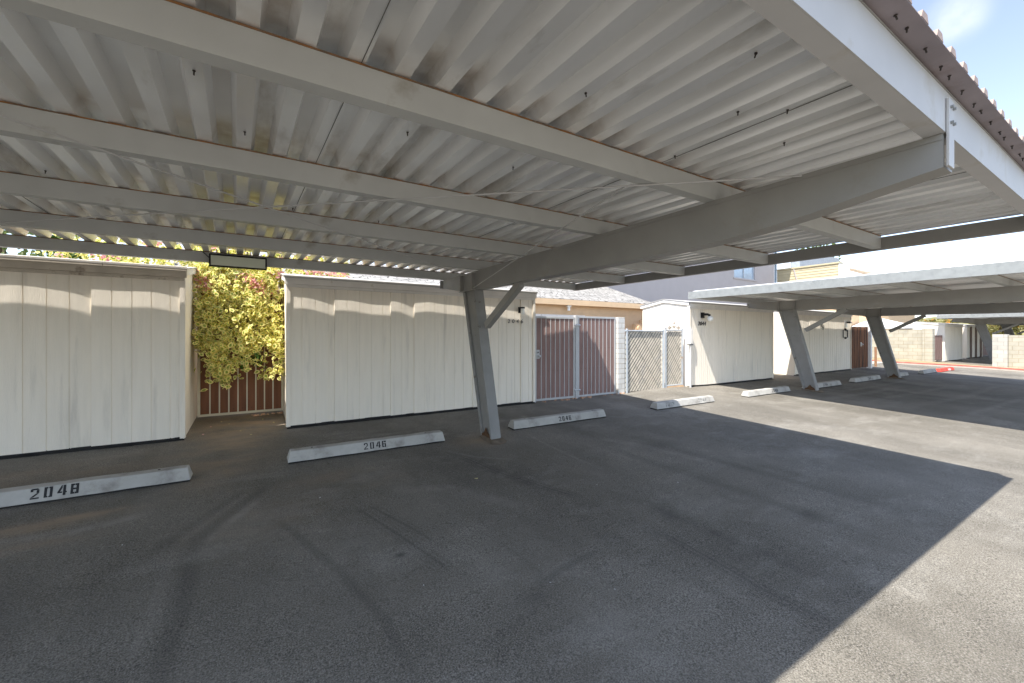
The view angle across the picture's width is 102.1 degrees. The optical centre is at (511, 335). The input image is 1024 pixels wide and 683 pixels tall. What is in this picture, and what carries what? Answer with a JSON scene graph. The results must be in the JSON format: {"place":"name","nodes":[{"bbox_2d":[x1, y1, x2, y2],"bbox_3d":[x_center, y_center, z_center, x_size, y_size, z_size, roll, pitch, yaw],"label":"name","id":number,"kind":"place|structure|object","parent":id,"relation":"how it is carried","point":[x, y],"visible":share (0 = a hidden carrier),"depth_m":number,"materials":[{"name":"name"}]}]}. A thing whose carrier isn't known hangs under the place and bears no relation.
{"place":"outdoors","nodes":[
{"label":"outdoors","id":0,"kind":"place"},
{"bbox_2d":[0,355,1023,682],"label":"parking lot","id":1,"kind":"structure","parent":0,"point":[866,531],"depth_m":3.38,"materials":[{"name":"grey asphalt"}]},
{"bbox_2d":[0,230,108,259],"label":"tree","id":2,"kind":"object","parent":1,"relation":"on","point":[3,251],"visible":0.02,"depth_m":6.82,"materials":[{"name":"green plant"}]},
{"bbox_2d":[46,235,91,259],"bbox_3d":[-7.351,-0.070,6.700,1.043,3.343,0.941,0,0,-9],"label":"tree","id":3,"kind":"object","parent":1,"relation":"on","point":[73,255],"visible":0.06,"depth_m":6.65,"materials":[{"name":"green plant"}]},
{"bbox_2d":[0,465,192,508],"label":"parking stop","id":4,"kind":"object","parent":1,"relation":"on","point":[11,497],"visible":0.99,"depth_m":4.13,"materials":[{"name":"concrete"}]},
{"bbox_2d":[0,254,199,459],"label":"storage shed","id":5,"kind":"structure","parent":1,"relation":"on","point":[95,354],"depth_m":5.45,"materials":[{"name":"paint"}]},
{"bbox_2d":[34,234,349,391],"bbox_3d":[-5.248,-0.313,7.409,4.635,3.634,1.963,0,0,-32],"label":"bougainvillea","id":6,"kind":"object","parent":1,"relation":"on","point":[257,287],"visible":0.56,"depth_m":7.01,"materials":[{"name":"green plant"}]},
{"bbox_2d":[287,430,444,463],"bbox_3d":[-1.936,1.528,5.738,2.076,0.184,0.209,0,0,-32],"label":"parking stop","id":7,"kind":"object","parent":1,"relation":"on","point":[311,453],"visible":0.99,"depth_m":5.59,"materials":[{"name":"concrete"}]},
{"bbox_2d":[278,273,537,428],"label":"storage shed","id":8,"kind":"structure","parent":1,"relation":"on","point":[357,350],"depth_m":7.52,"materials":[{"name":"paint"}]},
{"bbox_2d":[197,290,282,416],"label":"metal gate","id":9,"kind":"structure","parent":8,"relation":"attached to","point":[249,393],"depth_m":7.43,"materials":[{"name":"beige paint"}]},
{"bbox_2d":[518,307,524,313],"bbox_3d":[0.216,-0.542,8.951,0.120,0.155,0.132,0,0,-32],"label":"wall lamp","id":10,"kind":"object","parent":8,"relation":"attached to","point":[521,310],"visible":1,"depth_m":8.92,"materials":[{"name":"black metal"}]},
{"bbox_2d":[166,247,650,334],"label":"tan house","id":11,"kind":"structure","parent":1,"relation":"on","point":[598,302],"depth_m":14.52,"materials":[{"name":"paint"}]},
{"bbox_2d":[251,392,625,415],"bbox_3d":[-0.793,1.462,8.931,8.359,0.104,0.498,0,0,-23],"label":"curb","id":12,"kind":"object","parent":1,"relation":"on","point":[542,401],"visible":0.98,"depth_m":9.54,"materials":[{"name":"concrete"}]},
{"bbox_2d":[0,0,1023,444],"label":"carport","id":13,"kind":"object","parent":1,"relation":"on","point":[480,146],"visible":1,"depth_m":2.44,"materials":[{"name":"paint"}]},
{"bbox_2d":[202,251,266,270],"bbox_3d":[-4.027,-1.090,6.011,0.800,0.230,0.145,0,0,-32],"label":"flood light","id":14,"kind":"object","parent":13,"relation":"attached to","point":[236,261],"visible":1,"depth_m":5.97,"materials":[{"name":"black metal"}]},
{"bbox_2d":[535,313,535,402],"bbox_3d":[0.502,0.525,9.280,0.037,2.050,0.060,0,0,-32],"label":"gate post","id":15,"kind":"object","parent":1,"relation":"on","point":[535,357],"visible":0.26,"depth_m":9.26,"materials":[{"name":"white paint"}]},
{"bbox_2d":[536,316,574,400],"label":"metal gate","id":16,"kind":"structure","parent":15,"relation":"attached to","point":[555,357],"depth_m":9.60,"materials":[{"name":"brown metal"}]},
{"bbox_2d":[508,409,605,429],"bbox_3d":[0.877,1.524,7.559,2.116,0.184,0.209,0,0,-32],"label":"parking stop","id":17,"kind":"object","parent":1,"relation":"on","point":[533,422],"visible":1,"depth_m":7.42,"materials":[{"name":"concrete"}]},
{"bbox_2d":[573,315,615,397],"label":"metal gate","id":18,"kind":"structure","parent":1,"relation":"on","point":[595,355],"depth_m":10.24,"materials":[{"name":"brown metal"}]},
{"bbox_2d":[616,317,624,393],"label":"brick pier","id":19,"kind":"structure","parent":1,"relation":"on","point":[620,354],"depth_m":10.61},
{"bbox_2d":[625,329,664,392],"bbox_3d":[3.569,0.683,11.091,1.534,1.734,0.084,0,0,-32],"label":"chain link fence","id":20,"kind":"object","parent":1,"relation":"on","point":[643,360],"visible":0.94,"depth_m":11.09,"materials":[{"name":"metal"}]},
{"bbox_2d":[665,322,683,387],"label":"chain link gate","id":21,"kind":"structure","parent":1,"relation":"on","point":[673,357],"depth_m":11.73,"materials":[{"name":"metal"}]},
{"bbox_2d":[582,252,776,304],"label":"lilac house","id":22,"kind":"structure","parent":1,"relation":"on","point":[678,288],"depth_m":22.77,"materials":[{"name":"paint"}]},
{"bbox_2d":[733,267,757,281],"bbox_3d":[14.227,-3.915,25.293,2.600,1.070,0.169,0,0,-32],"label":"window","id":23,"kind":"structure","parent":22,"relation":"in","point":[747,274],"depth_m":25.41,"materials":[{"name":"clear glass"}]},
{"bbox_2d":[650,395,713,409],"bbox_3d":[3.907,1.523,9.408,2.056,0.184,0.210,0,0,-32],"label":"parking stop","id":24,"kind":"object","parent":1,"relation":"on","point":[673,403],"visible":0.99,"depth_m":9.25,"materials":[{"name":"concrete"}]},
{"bbox_2d":[640,299,773,386],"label":"storage shed","id":25,"kind":"structure","parent":1,"relation":"on","point":[733,343],"depth_m":12.86,"materials":[{"name":"paint"}]},
{"bbox_2d":[687,328,692,387],"bbox_3d":[5.097,0.650,11.819,0.180,1.740,0.103,0,0,-32],"label":"electrical conduit","id":26,"kind":"object","parent":25,"relation":"attached to","point":[690,336],"visible":0.96,"depth_m":11.78,"materials":[{"name":"metal"}]},
{"bbox_2d":[701,312,713,320],"bbox_3d":[5.716,-0.547,12.121,0.341,0.265,0.170,0,0,18],"label":"wall lamp","id":27,"kind":"object","parent":25,"relation":"attached to","point":[709,317],"visible":1,"depth_m":12.06,"materials":[{"name":"black metal"}]},
{"bbox_2d":[741,386,790,397],"bbox_3d":[6.929,1.526,11.252,2.176,0.185,0.209,0,0,-32],"label":"parking stop","id":28,"kind":"object","parent":1,"relation":"on","point":[764,391],"visible":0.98,"depth_m":11.08,"materials":[{"name":"concrete"}]},
{"bbox_2d":[777,251,838,268],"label":"grey house","id":29,"kind":"structure","parent":1,"relation":"on","point":[807,262],"depth_m":41.70,"materials":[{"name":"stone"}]},
{"bbox_2d":[774,310,851,375],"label":"storage shed","id":30,"kind":"structure","parent":1,"relation":"on","point":[829,345],"depth_m":16.52,"materials":[{"name":"paint"}]},
{"bbox_2d":[777,262,858,325],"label":"lap sided house","id":31,"kind":"structure","parent":1,"relation":"on","point":[824,270],"depth_m":26.27,"materials":[{"name":"beige paint"}]},
{"bbox_2d":[795,243,840,261],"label":"tree","id":32,"kind":"object","parent":1,"relation":"on","point":[819,246],"visible":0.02,"depth_m":51.63,"materials":[{"name":"green plant"}]},
{"bbox_2d":[802,380,841,388],"bbox_3d":[9.596,1.530,12.795,2.216,0.185,0.210,0,0,-32],"label":"parking stop","id":33,"kind":"object","parent":1,"relation":"on","point":[825,384],"visible":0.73,"depth_m":12.87,"materials":[{"name":"concrete"}]},
{"bbox_2d":[688,259,1023,392],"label":"carport","id":34,"kind":"object","parent":1,"relation":"on","point":[985,288],"visible":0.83,"depth_m":10.74,"materials":[{"name":"paint"}]},
{"bbox_2d":[849,375,880,382],"bbox_3d":[12.465,1.530,14.592,2.246,0.185,0.209,0,0,-32],"label":"parking stop","id":35,"kind":"object","parent":1,"relation":"on","point":[864,378],"visible":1,"depth_m":14.37,"materials":[{"name":"concrete"}]},
{"bbox_2d":[867,322,871,367],"bbox_3d":[16.555,0.420,19.167,0.160,2.280,0.160,0,0,-32],"label":"gate post","id":36,"kind":"object","parent":1,"relation":"on","point":[869,349],"visible":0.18,"depth_m":19.10,"materials":[{"name":"white paint"}]},
{"bbox_2d":[852,327,867,367],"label":"wooden gate","id":37,"kind":"structure","parent":36,"relation":"attached to","point":[859,347],"depth_m":18.59,"materials":[{"name":"brown wood"}]},
{"bbox_2d":[874,347,876,366],"bbox_3d":[17.531,1.050,19.947,0.092,1.000,0.092,0,0,36],"label":"bollard","id":38,"kind":"object","parent":1,"relation":"on","point":[875,356],"visible":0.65,"depth_m":19.91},
{"bbox_2d":[843,264,914,329],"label":"gabled roof house","id":39,"kind":"structure","parent":1,"relation":"on","point":[847,269],"depth_m":41.27,"materials":[{"name":"white paint"}]},
{"bbox_2d":[852,318,917,328],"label":"building","id":40,"kind":"structure","parent":1,"relation":"on","point":[888,324],"depth_m":24.79,"materials":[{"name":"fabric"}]},
{"bbox_2d":[872,329,934,361],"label":"block wall","id":41,"kind":"structure","parent":1,"relation":"on","point":[917,344],"depth_m":23.01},
{"bbox_2d":[935,335,941,359],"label":"wooden gate","id":42,"kind":"structure","parent":41,"relation":"attached to","point":[938,347],"depth_m":23.66,"materials":[{"name":"brown wood"}]},
{"bbox_2d":[900,372,908,376],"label":"parking stop","id":43,"kind":"object","parent":1,"relation":"on","point":[902,374],"visible":0.48,"depth_m":16.23,"materials":[{"name":"concrete"}]},
{"bbox_2d":[890,321,963,361],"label":"storage shed","id":44,"kind":"structure","parent":1,"relation":"on","point":[952,341],"depth_m":24.80,"materials":[{"name":"paint"}]},
{"bbox_2d":[918,369,936,373],"bbox_3d":[17.738,1.537,17.663,1.746,0.185,0.208,0,0,-32],"label":"parking stop","id":45,"kind":"object","parent":1,"relation":"on","point":[927,371],"visible":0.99,"depth_m":17.43,"materials":[{"name":"concrete"}]},
{"bbox_2d":[936,367,953,371],"bbox_3d":[19.546,1.541,18.685,2.096,0.185,0.211,0,0,-32],"label":"parking stop","id":46,"kind":"object","parent":1,"relation":"on","point":[945,369],"visible":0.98,"depth_m":18.46,"materials":[{"name":"red paint"}]},
{"bbox_2d":[872,360,1023,371],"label":"kerb","id":47,"kind":"structure","parent":1,"relation":"on","point":[959,366],"depth_m":20.64,"materials":[{"name":"red concrete"}]},
{"bbox_2d":[951,323,982,358],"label":"storage shed","id":48,"kind":"structure","parent":1,"relation":"on","point":[972,344],"depth_m":27.48,"materials":[{"name":"paint"}]},
{"bbox_2d":[936,313,1023,361],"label":"carport","id":49,"kind":"object","parent":1,"relation":"on","point":[1007,322],"visible":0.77,"depth_m":24.11,"materials":[{"name":"paint"}]},
{"bbox_2d":[983,332,989,355],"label":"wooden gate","id":50,"kind":"structure","parent":1,"relation":"on","point":[985,353],"depth_m":30.02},
{"bbox_2d":[988,325,1000,337],"bbox_3d":[37.867,0.304,33.039,1.850,2.597,1.920,0,0,21],"label":"tree","id":51,"kind":"object","parent":1,"relation":"on","point":[994,329],"visible":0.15,"depth_m":32.40,"materials":[{"name":"green plant"}]},
{"bbox_2d":[968,323,1023,333],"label":"tree","id":52,"kind":"object","parent":1,"relation":"on","point":[1016,329],"visible":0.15,"depth_m":39.88,"materials":[{"name":"green plant"}]},
{"bbox_2d":[992,334,1023,368],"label":"block wall","id":53,"kind":"structure","parent":1,"relation":"on","point":[1007,350],"depth_m":20.07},
{"bbox_2d":[6,0,1023,317],"label":"sky","id":54,"kind":"structure","parent":0,"point":[987,35],"materials":[{"name":"white"}]},
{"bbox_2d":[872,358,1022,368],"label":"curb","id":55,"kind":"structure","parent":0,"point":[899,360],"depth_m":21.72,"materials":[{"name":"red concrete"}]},
{"bbox_2d":[919,317,1023,334],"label":"hillside","id":56,"kind":"structure","parent":0,"point":[929,318],"depth_m":74.11,"materials":[{"name":"green plant"}]},
{"bbox_2d":[917,319,1021,336],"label":"hillside shrubs","id":57,"kind":"object","parent":56,"relation":"on","point":[943,321],"visible":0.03,"depth_m":67.40,"materials":[{"name":"green plant"}]}
]}

